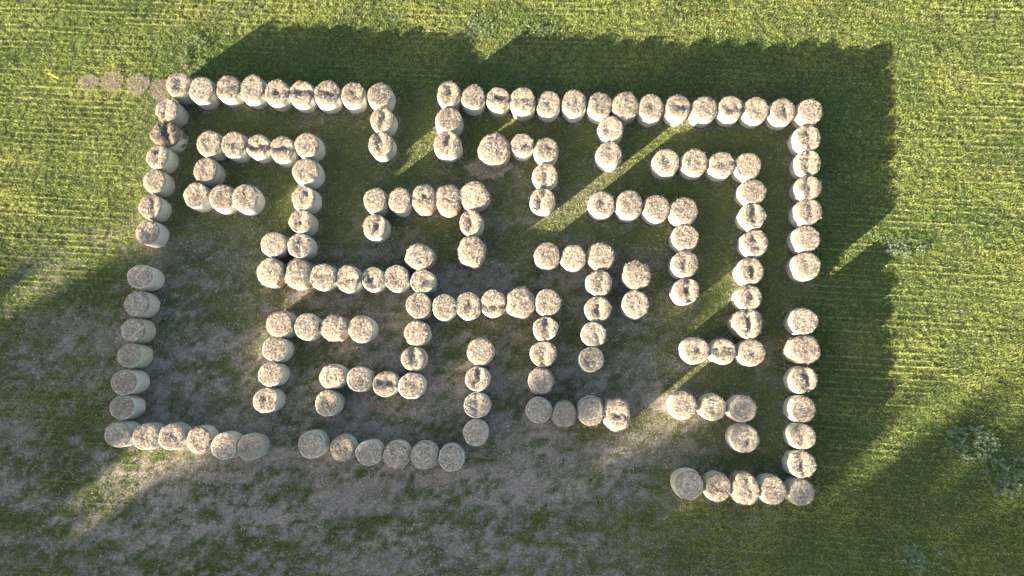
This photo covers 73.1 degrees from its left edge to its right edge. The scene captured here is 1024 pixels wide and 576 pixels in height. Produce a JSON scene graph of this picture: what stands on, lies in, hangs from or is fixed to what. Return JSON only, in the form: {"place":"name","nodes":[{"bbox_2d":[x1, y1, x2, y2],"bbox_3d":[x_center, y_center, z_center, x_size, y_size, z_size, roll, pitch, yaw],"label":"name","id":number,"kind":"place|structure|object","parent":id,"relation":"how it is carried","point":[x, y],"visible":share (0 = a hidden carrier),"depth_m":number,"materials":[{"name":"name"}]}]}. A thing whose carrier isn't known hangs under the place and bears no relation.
{"place":"outdoors","nodes":[
{"label":"outdoors","id":0,"kind":"place"},
{"bbox_2d":[0,0,1023,575],"bbox_3d":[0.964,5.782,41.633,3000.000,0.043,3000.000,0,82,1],"label":"ground","id":1,"kind":"structure","parent":0,"point":[558,218],"depth_m":42.38,"materials":[{"name":"green plant"}]},
{"bbox_2d":[104,420,139,446],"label":"hay bale","id":2,"kind":"object","parent":1,"relation":"on","point":[118,433],"visible":0.98,"depth_m":40.49,"materials":[{"name":"plant"}]},
{"bbox_2d":[110,395,145,419],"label":"hay bale","id":3,"kind":"object","parent":1,"relation":"on","point":[125,407],"visible":1,"depth_m":40.76,"materials":[{"name":"plant"}]},
{"bbox_2d":[111,369,149,394],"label":"hay bale","id":4,"kind":"object","parent":1,"relation":"on","point":[130,381],"visible":1,"depth_m":40.91,"materials":[{"name":"plant"}]},
{"bbox_2d":[117,343,152,367],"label":"hay bale","id":5,"kind":"object","parent":1,"relation":"on","point":[130,355],"visible":1,"depth_m":41.16,"materials":[{"name":"plant"}]},
{"bbox_2d":[121,318,155,343],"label":"hay bale","id":6,"kind":"object","parent":1,"relation":"on","point":[137,330],"visible":1,"depth_m":41.39,"materials":[{"name":"plant"}]},
{"bbox_2d":[124,291,159,317],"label":"hay bale","id":7,"kind":"object","parent":1,"relation":"on","point":[139,304],"visible":1,"depth_m":41.57,"materials":[{"name":"plant"}]},
{"bbox_2d":[127,265,164,290],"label":"hay bale","id":8,"kind":"object","parent":1,"relation":"on","point":[144,278],"visible":1,"depth_m":41.80,"materials":[{"name":"plant"}]},
{"bbox_2d":[132,422,164,449],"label":"hay bale","id":9,"kind":"object","parent":1,"relation":"on","point":[145,436],"visible":0.95,"depth_m":40.47,"materials":[{"name":"plant"}]},
{"bbox_2d":[136,220,168,247],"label":"hay bale","id":10,"kind":"object","parent":1,"relation":"on","point":[152,233],"visible":1,"depth_m":42.22,"materials":[{"name":"plant"}]},
{"bbox_2d":[138,194,171,222],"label":"hay bale","id":11,"kind":"object","parent":1,"relation":"on","point":[152,207],"visible":1,"depth_m":42.46,"materials":[{"name":"plant"}]},
{"bbox_2d":[143,169,174,197],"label":"hay bale","id":12,"kind":"object","parent":1,"relation":"on","point":[159,183],"visible":1,"depth_m":42.65,"materials":[{"name":"plant"}]},
{"bbox_2d":[145,144,178,173],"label":"hay bale","id":13,"kind":"object","parent":1,"relation":"on","point":[163,159],"visible":1,"depth_m":42.85,"materials":[{"name":"plant"}]},
{"bbox_2d":[150,121,188,153],"bbox_3d":[-21.616,-9.500,43.530,2.064,1.425,1.751,0,82,0],"label":"hay bale","id":14,"kind":"object","parent":1,"relation":"on","point":[173,137],"visible":0.98,"depth_m":43.03,"materials":[{"name":"plant"}]},
{"bbox_2d":[155,97,188,127],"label":"hay bale","id":15,"kind":"object","parent":1,"relation":"on","point":[168,110],"visible":0.94,"depth_m":43.26,"materials":[{"name":"plant"}]},
{"bbox_2d":[158,422,191,449],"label":"hay bale","id":16,"kind":"object","parent":1,"relation":"on","point":[172,436],"visible":0.97,"depth_m":40.48,"materials":[{"name":"plant"}]},
{"bbox_2d":[186,425,219,453],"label":"hay bale","id":17,"kind":"object","parent":1,"relation":"on","point":[200,438],"visible":0.97,"depth_m":40.38,"materials":[{"name":"plant"}]},
{"bbox_2d":[189,77,221,109],"bbox_3d":[-19.477,-12.376,43.905,1.709,1.374,1.774,0,82,2],"label":"hay bale","id":18,"kind":"object","parent":1,"relation":"on","point":[203,93],"visible":1,"depth_m":43.35,"materials":[{"name":"plant"}]},
{"bbox_2d":[193,158,225,188],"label":"hay bale","id":19,"kind":"object","parent":1,"relation":"on","point":[210,173],"visible":0.99,"depth_m":42.67,"materials":[{"name":"plant"}]},
{"bbox_2d":[211,431,243,459],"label":"hay bale","id":20,"kind":"object","parent":1,"relation":"on","point":[224,445],"visible":0.98,"depth_m":40.27,"materials":[{"name":"plant"}]},
{"bbox_2d":[216,75,244,107],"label":"hay bale","id":21,"kind":"object","parent":1,"relation":"on","point":[228,90],"visible":0.96,"depth_m":43.36,"materials":[{"name":"plant"}]},
{"bbox_2d":[221,131,250,162],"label":"hay bale","id":22,"kind":"object","parent":1,"relation":"on","point":[233,144],"visible":0.97,"depth_m":42.81,"materials":[{"name":"plant"}]},
{"bbox_2d":[232,184,264,215],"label":"hay bale","id":23,"kind":"object","parent":1,"relation":"on","point":[248,200],"visible":1,"depth_m":42.34,"materials":[{"name":"plant"}]},
{"bbox_2d":[238,433,269,461],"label":"hay bale","id":24,"kind":"object","parent":1,"relation":"on","point":[252,446],"visible":1,"depth_m":40.24,"materials":[{"name":"plant"}]},
{"bbox_2d":[240,74,268,109],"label":"hay bale","id":25,"kind":"object","parent":1,"relation":"on","point":[252,89],"visible":0.96,"depth_m":43.33,"materials":[{"name":"plant"}]},
{"bbox_2d":[253,387,285,412],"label":"hay bale","id":26,"kind":"object","parent":1,"relation":"on","point":[269,400],"visible":1,"depth_m":40.63,"materials":[{"name":"plant"}]},
{"bbox_2d":[256,258,286,288],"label":"hay bale","id":27,"kind":"object","parent":1,"relation":"on","point":[271,272],"visible":0.98,"depth_m":41.59,"materials":[{"name":"plant"}]},
{"bbox_2d":[262,336,294,362],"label":"hay bale","id":28,"kind":"object","parent":1,"relation":"on","point":[277,349],"visible":1,"depth_m":41.01,"materials":[{"name":"plant"}]},
{"bbox_2d":[264,79,293,111],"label":"hay bale","id":29,"kind":"object","parent":1,"relation":"on","point":[277,91],"visible":0.95,"depth_m":43.25,"materials":[{"name":"plant"}]},
{"bbox_2d":[266,311,296,338],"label":"hay bale","id":30,"kind":"object","parent":1,"relation":"on","point":[281,324],"visible":0.98,"depth_m":41.16,"materials":[{"name":"plant"}]},
{"bbox_2d":[269,135,299,166],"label":"hay bale","id":31,"kind":"object","parent":1,"relation":"on","point":[283,152],"visible":0.99,"depth_m":42.74,"materials":[{"name":"plant"}]},
{"bbox_2d":[283,259,313,290],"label":"hay bale","id":32,"kind":"object","parent":1,"relation":"on","point":[297,274],"visible":0.98,"depth_m":41.55,"materials":[{"name":"plant"}]},
{"bbox_2d":[289,80,317,112],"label":"hay bale","id":33,"kind":"object","parent":1,"relation":"on","point":[301,96],"visible":0.95,"depth_m":43.25,"materials":[{"name":"plant"}]},
{"bbox_2d":[292,158,324,188],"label":"hay bale","id":34,"kind":"object","parent":1,"relation":"on","point":[309,172],"visible":0.99,"depth_m":42.49,"materials":[{"name":"plant"}]},
{"bbox_2d":[294,133,325,161],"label":"hay bale","id":35,"kind":"object","parent":1,"relation":"on","point":[309,145],"visible":0.98,"depth_m":42.67,"materials":[{"name":"plant"}]},
{"bbox_2d":[298,429,329,458],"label":"hay bale","id":36,"kind":"object","parent":1,"relation":"on","point":[314,443],"visible":0.99,"depth_m":40.20,"materials":[{"name":"plant"}]},
{"bbox_2d":[314,80,343,113],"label":"hay bale","id":37,"kind":"object","parent":1,"relation":"on","point":[327,95],"visible":0.97,"depth_m":43.16,"materials":[{"name":"plant"}]},
{"bbox_2d":[318,314,350,341],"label":"hay bale","id":38,"kind":"object","parent":1,"relation":"on","point":[334,328],"visible":0.98,"depth_m":41.07,"materials":[{"name":"plant"}]},
{"bbox_2d":[341,83,368,113],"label":"hay bale","id":39,"kind":"object","parent":1,"relation":"on","point":[354,97],"visible":0.98,"depth_m":43.14,"materials":[{"name":"plant"}]},
{"bbox_2d":[348,316,378,343],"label":"hay bale","id":40,"kind":"object","parent":1,"relation":"on","point":[363,329],"visible":1,"depth_m":41.03,"materials":[{"name":"plant"}]},
{"bbox_2d":[368,131,396,162],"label":"hay bale","id":41,"kind":"object","parent":1,"relation":"on","point":[382,146],"visible":1,"depth_m":42.65,"materials":[{"name":"plant"}]},
{"bbox_2d":[382,440,411,468],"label":"hay bale","id":42,"kind":"object","parent":1,"relation":"on","point":[396,454],"visible":0.98,"depth_m":39.98,"materials":[{"name":"plant"}]},
{"bbox_2d":[405,243,436,270],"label":"hay bale","id":43,"kind":"object","parent":1,"relation":"on","point":[420,256],"visible":0.98,"depth_m":41.53,"materials":[{"name":"plant"}]},
{"bbox_2d":[411,184,436,216],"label":"hay bale","id":44,"kind":"object","parent":1,"relation":"on","point":[423,200],"visible":0.98,"depth_m":42.05,"materials":[{"name":"plant"}]},
{"bbox_2d":[410,440,439,469],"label":"hay bale","id":45,"kind":"object","parent":1,"relation":"on","point":[424,454],"visible":1,"depth_m":39.92,"materials":[{"name":"plant"}]},
{"bbox_2d":[434,131,462,162],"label":"hay bale","id":46,"kind":"object","parent":1,"relation":"on","point":[448,147],"visible":1,"depth_m":42.50,"materials":[{"name":"plant"}]},
{"bbox_2d":[435,185,461,217],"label":"hay bale","id":47,"kind":"object","parent":1,"relation":"on","point":[448,202],"visible":0.99,"depth_m":41.99,"materials":[{"name":"plant"}]},
{"bbox_2d":[457,235,486,268],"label":"hay bale","id":48,"kind":"object","parent":1,"relation":"on","point":[471,249],"visible":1,"depth_m":41.52,"materials":[{"name":"plant"}]},
{"bbox_2d":[459,181,490,212],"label":"hay bale","id":49,"kind":"object","parent":1,"relation":"on","point":[474,195],"visible":1,"depth_m":41.96,"materials":[{"name":"plant"}]},
{"bbox_2d":[478,132,510,168],"bbox_3d":[-1.086,-8.531,42.925,2.129,1.413,2.168,0,83,1],"label":"hay bale","id":50,"kind":"object","parent":1,"relation":"on","point":[494,150],"visible":1,"depth_m":42.37,"materials":[{"name":"plant"}]},
{"bbox_2d":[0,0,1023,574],"bbox_3d":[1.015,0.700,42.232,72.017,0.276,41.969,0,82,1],"label":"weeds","id":51,"kind":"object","parent":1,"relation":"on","point":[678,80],"visible":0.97,"depth_m":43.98,"materials":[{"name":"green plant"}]},
{"bbox_2d":[0,0,1023,575],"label":"loose hay","id":52,"kind":"object","parent":1,"relation":"on","point":[494,370],"visible":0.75,"depth_m":41.58,"materials":[{"name":"plant"}]},
{"bbox_2d":[505,286,535,318],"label":"hay bale","id":53,"kind":"object","parent":1,"relation":"on","point":[520,304],"visible":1,"depth_m":41.01,"materials":[{"name":"plant"}]},
{"bbox_2d":[509,87,535,121],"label":"hay bale","id":54,"kind":"object","parent":1,"relation":"on","point":[523,104],"visible":1,"depth_m":42.77,"materials":[{"name":"plant"}]},
{"bbox_2d":[561,90,585,122],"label":"hay bale","id":55,"kind":"object","parent":1,"relation":"on","point":[573,106],"visible":1,"depth_m":42.69,"materials":[{"name":"plant"}]},
{"bbox_2d":[576,395,604,426],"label":"hay bale","id":56,"kind":"object","parent":1,"relation":"on","point":[590,410],"visible":0.99,"depth_m":40.02,"materials":[{"name":"plant"}]},
{"bbox_2d":[586,242,614,270],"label":"hay bale","id":57,"kind":"object","parent":1,"relation":"on","point":[600,256],"visible":0.98,"depth_m":41.32,"materials":[{"name":"plant"}]},
{"bbox_2d":[602,397,630,431],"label":"hay bale","id":58,"kind":"object","parent":1,"relation":"on","point":[616,417],"visible":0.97,"depth_m":39.99,"materials":[{"name":"plant"}]},
{"bbox_2d":[610,92,639,126],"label":"hay bale","id":59,"kind":"object","parent":1,"relation":"on","point":[624,108],"visible":0.97,"depth_m":42.54,"materials":[{"name":"plant"}]},
{"bbox_2d":[614,190,642,222],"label":"hay bale","id":60,"kind":"object","parent":1,"relation":"on","point":[628,206],"visible":1,"depth_m":41.69,"materials":[{"name":"plant"}]},
{"bbox_2d":[620,290,648,319],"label":"hay bale","id":61,"kind":"object","parent":1,"relation":"on","point":[634,304],"visible":1,"depth_m":40.87,"materials":[{"name":"plant"}]},
{"bbox_2d":[620,259,651,290],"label":"hay bale","id":62,"kind":"object","parent":1,"relation":"on","point":[635,274],"visible":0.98,"depth_m":41.05,"materials":[{"name":"plant"}]},
{"bbox_2d":[636,94,663,126],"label":"hay bale","id":63,"kind":"object","parent":1,"relation":"on","point":[651,109],"visible":1,"depth_m":42.55,"materials":[{"name":"plant"}]},
{"bbox_2d":[640,195,669,224],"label":"hay bale","id":64,"kind":"object","parent":1,"relation":"on","point":[655,210],"visible":0.99,"depth_m":41.66,"materials":[{"name":"plant"}]},
{"bbox_2d":[650,149,678,179],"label":"hay bale","id":65,"kind":"object","parent":1,"relation":"on","point":[664,164],"visible":1,"depth_m":42.01,"materials":[{"name":"plant"}]},
{"bbox_2d":[662,94,690,125],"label":"hay bale","id":66,"kind":"object","parent":1,"relation":"on","point":[676,110],"visible":0.99,"depth_m":42.51,"materials":[{"name":"plant"}]},
{"bbox_2d":[667,197,697,226],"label":"hay bale","id":67,"kind":"object","parent":1,"relation":"on","point":[683,210],"visible":0.98,"depth_m":41.57,"materials":[{"name":"plant"}]},
{"bbox_2d":[667,391,697,419],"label":"hay bale","id":68,"kind":"object","parent":1,"relation":"on","point":[681,405],"visible":1,"depth_m":40.00,"materials":[{"name":"plant"}]},
{"bbox_2d":[668,250,697,279],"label":"hay bale","id":69,"kind":"object","parent":1,"relation":"on","point":[682,264],"visible":0.99,"depth_m":41.12,"materials":[{"name":"plant"}]},
{"bbox_2d":[670,467,703,500],"bbox_3d":[10.119,11.312,39.939,1.741,1.357,1.723,0,84,0],"label":"hay bale","id":70,"kind":"object","parent":1,"relation":"on","point":[686,483],"visible":1,"depth_m":39.35,"materials":[{"name":"plant"}]},
{"bbox_2d":[678,148,707,179],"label":"hay bale","id":71,"kind":"object","parent":1,"relation":"on","point":[693,163],"visible":1,"depth_m":41.98,"materials":[{"name":"plant"}]},
{"bbox_2d":[678,337,709,363],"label":"hay bale","id":72,"kind":"object","parent":1,"relation":"on","point":[693,350],"visible":1,"depth_m":40.43,"materials":[{"name":"plant"}]},
{"bbox_2d":[687,96,717,127],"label":"hay bale","id":73,"kind":"object","parent":1,"relation":"on","point":[703,111],"visible":0.99,"depth_m":42.44,"materials":[{"name":"plant"}]},
{"bbox_2d":[702,470,731,501],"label":"hay bale","id":74,"kind":"object","parent":1,"relation":"on","point":[717,486],"visible":1,"depth_m":39.33,"materials":[{"name":"plant"}]},
{"bbox_2d":[705,152,734,181],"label":"hay bale","id":75,"kind":"object","parent":1,"relation":"on","point":[720,166],"visible":1,"depth_m":41.93,"materials":[{"name":"plant"}]},
{"bbox_2d":[714,96,742,126],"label":"hay bale","id":76,"kind":"object","parent":1,"relation":"on","point":[730,109],"visible":0.98,"depth_m":42.38,"materials":[{"name":"plant"}]},
{"bbox_2d":[726,395,756,421],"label":"hay bale","id":77,"kind":"object","parent":1,"relation":"on","point":[741,408],"visible":0.97,"depth_m":39.92,"materials":[{"name":"plant"}]},
{"bbox_2d":[725,422,758,452],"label":"hay bale","id":78,"kind":"object","parent":1,"relation":"on","point":[741,437],"visible":1,"depth_m":39.69,"materials":[{"name":"plant"}]},
{"bbox_2d":[729,470,759,504],"bbox_3d":[13.280,11.489,39.827,1.789,1.387,1.892,0,83,3],"label":"hay bale","id":79,"kind":"object","parent":1,"relation":"on","point":[745,488],"visible":1,"depth_m":39.26,"materials":[{"name":"plant"}]},
{"bbox_2d":[727,308,763,339],"bbox_3d":[13.833,2.164,41.089,1.966,1.425,1.896,0,83,0],"label":"hay bale","id":80,"kind":"object","parent":1,"relation":"on","point":[744,324],"visible":1,"depth_m":40.57,"materials":[{"name":"plant"}]},
{"bbox_2d":[731,153,760,183],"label":"hay bale","id":81,"kind":"object","parent":1,"relation":"on","point":[747,166],"visible":0.95,"depth_m":41.86,"materials":[{"name":"plant"}]},
{"bbox_2d":[733,258,763,285],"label":"hay bale","id":82,"kind":"object","parent":1,"relation":"on","point":[747,271],"visible":0.98,"depth_m":41.02,"materials":[{"name":"plant"}]},
{"bbox_2d":[734,339,765,365],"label":"hay bale","id":83,"kind":"object","parent":1,"relation":"on","point":[750,352],"visible":0.98,"depth_m":40.34,"materials":[{"name":"plant"}]},
{"bbox_2d":[734,179,766,207],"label":"hay bale","id":84,"kind":"object","parent":1,"relation":"on","point":[751,191],"visible":0.99,"depth_m":41.68,"materials":[{"name":"plant"}]},
{"bbox_2d":[735,203,766,231],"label":"hay bale","id":85,"kind":"object","parent":1,"relation":"on","point":[749,217],"visible":0.98,"depth_m":41.48,"materials":[{"name":"plant"}]},
{"bbox_2d":[737,230,767,258],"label":"hay bale","id":86,"kind":"object","parent":1,"relation":"on","point":[752,243],"visible":0.99,"depth_m":41.24,"materials":[{"name":"plant"}]},
{"bbox_2d":[738,97,768,128],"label":"hay bale","id":87,"kind":"object","parent":1,"relation":"on","point":[755,112],"visible":0.97,"depth_m":42.37,"materials":[{"name":"plant"}]},
{"bbox_2d":[755,473,786,504],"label":"hay bale","id":88,"kind":"object","parent":1,"relation":"on","point":[772,488],"visible":0.97,"depth_m":39.20,"materials":[{"name":"plant"}]},
{"bbox_2d":[764,98,795,130],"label":"hay bale","id":89,"kind":"object","parent":1,"relation":"on","point":[781,114],"visible":0.98,"depth_m":42.33,"materials":[{"name":"plant"}]},
{"bbox_2d":[781,449,816,477],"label":"hay bale","id":90,"kind":"object","parent":1,"relation":"on","point":[799,463],"visible":0.99,"depth_m":39.40,"materials":[{"name":"plant"}]},
{"bbox_2d":[782,422,815,449],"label":"hay bale","id":91,"kind":"object","parent":1,"relation":"on","point":[797,435],"visible":1,"depth_m":39.60,"materials":[{"name":"plant"}]},
{"bbox_2d":[783,476,814,505],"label":"hay bale","id":92,"kind":"object","parent":1,"relation":"on","point":[800,491],"visible":0.96,"depth_m":39.23,"materials":[{"name":"plant"}]},
{"bbox_2d":[783,395,815,422],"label":"hay bale","id":93,"kind":"object","parent":1,"relation":"on","point":[801,408],"visible":1,"depth_m":39.83,"materials":[{"name":"plant"}]},
{"bbox_2d":[783,366,817,393],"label":"hay bale","id":94,"kind":"object","parent":1,"relation":"on","point":[799,379],"visible":1,"depth_m":40.08,"materials":[{"name":"plant"}]},
{"bbox_2d":[781,335,820,365],"bbox_3d":[17.076,3.713,40.814,1.948,1.393,1.867,0,81,-1],"label":"hay bale","id":95,"kind":"object","parent":1,"relation":"on","point":[801,350],"visible":1,"depth_m":40.28,"materials":[{"name":"plant"}]},
{"bbox_2d":[783,308,818,335],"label":"hay bale","id":96,"kind":"object","parent":1,"relation":"on","point":[800,321],"visible":1,"depth_m":40.52,"materials":[{"name":"plant"}]},
{"bbox_2d":[785,252,820,281],"bbox_3d":[17.491,-1.263,41.499,1.714,1.390,1.729,0,81,2],"label":"hay bale","id":97,"kind":"object","parent":1,"relation":"on","point":[803,267],"visible":1,"depth_m":40.95,"materials":[{"name":"plant"}]},
{"bbox_2d":[787,225,819,253],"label":"hay bale","id":98,"kind":"object","parent":1,"relation":"on","point":[804,238],"visible":1,"depth_m":41.18,"materials":[{"name":"plant"}]},
{"bbox_2d":[787,125,820,155],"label":"hay bale","id":99,"kind":"object","parent":1,"relation":"on","point":[804,138],"visible":0.94,"depth_m":42.05,"materials":[{"name":"plant"}]},
{"bbox_2d":[788,199,821,227],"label":"hay bale","id":100,"kind":"object","parent":1,"relation":"on","point":[805,212],"visible":1,"depth_m":41.39,"materials":[{"name":"plant"}]},
{"bbox_2d":[789,150,820,179],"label":"hay bale","id":101,"kind":"object","parent":1,"relation":"on","point":[805,163],"visible":0.98,"depth_m":41.86,"materials":[{"name":"plant"}]},
{"bbox_2d":[791,98,822,128],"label":"hay bale","id":102,"kind":"object","parent":1,"relation":"on","point":[808,111],"visible":0.99,"depth_m":42.25,"materials":[{"name":"plant"}]},
{"bbox_2d":[942,424,1000,462],"bbox_3d":[26.905,9.107,40.457,3.476,0.375,2.225,0,82,1],"label":"weed patch","id":103,"kind":"object","parent":1,"relation":"on","point":[968,457],"visible":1,"depth_m":40.45,"materials":[{"name":"green plant"}]},
{"bbox_2d":[980,453,1023,498],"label":"weed patch","id":104,"kind":"object","parent":1,"relation":"on","point":[1004,476],"visible":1,"depth_m":40.14,"materials":[{"name":"green plant"}]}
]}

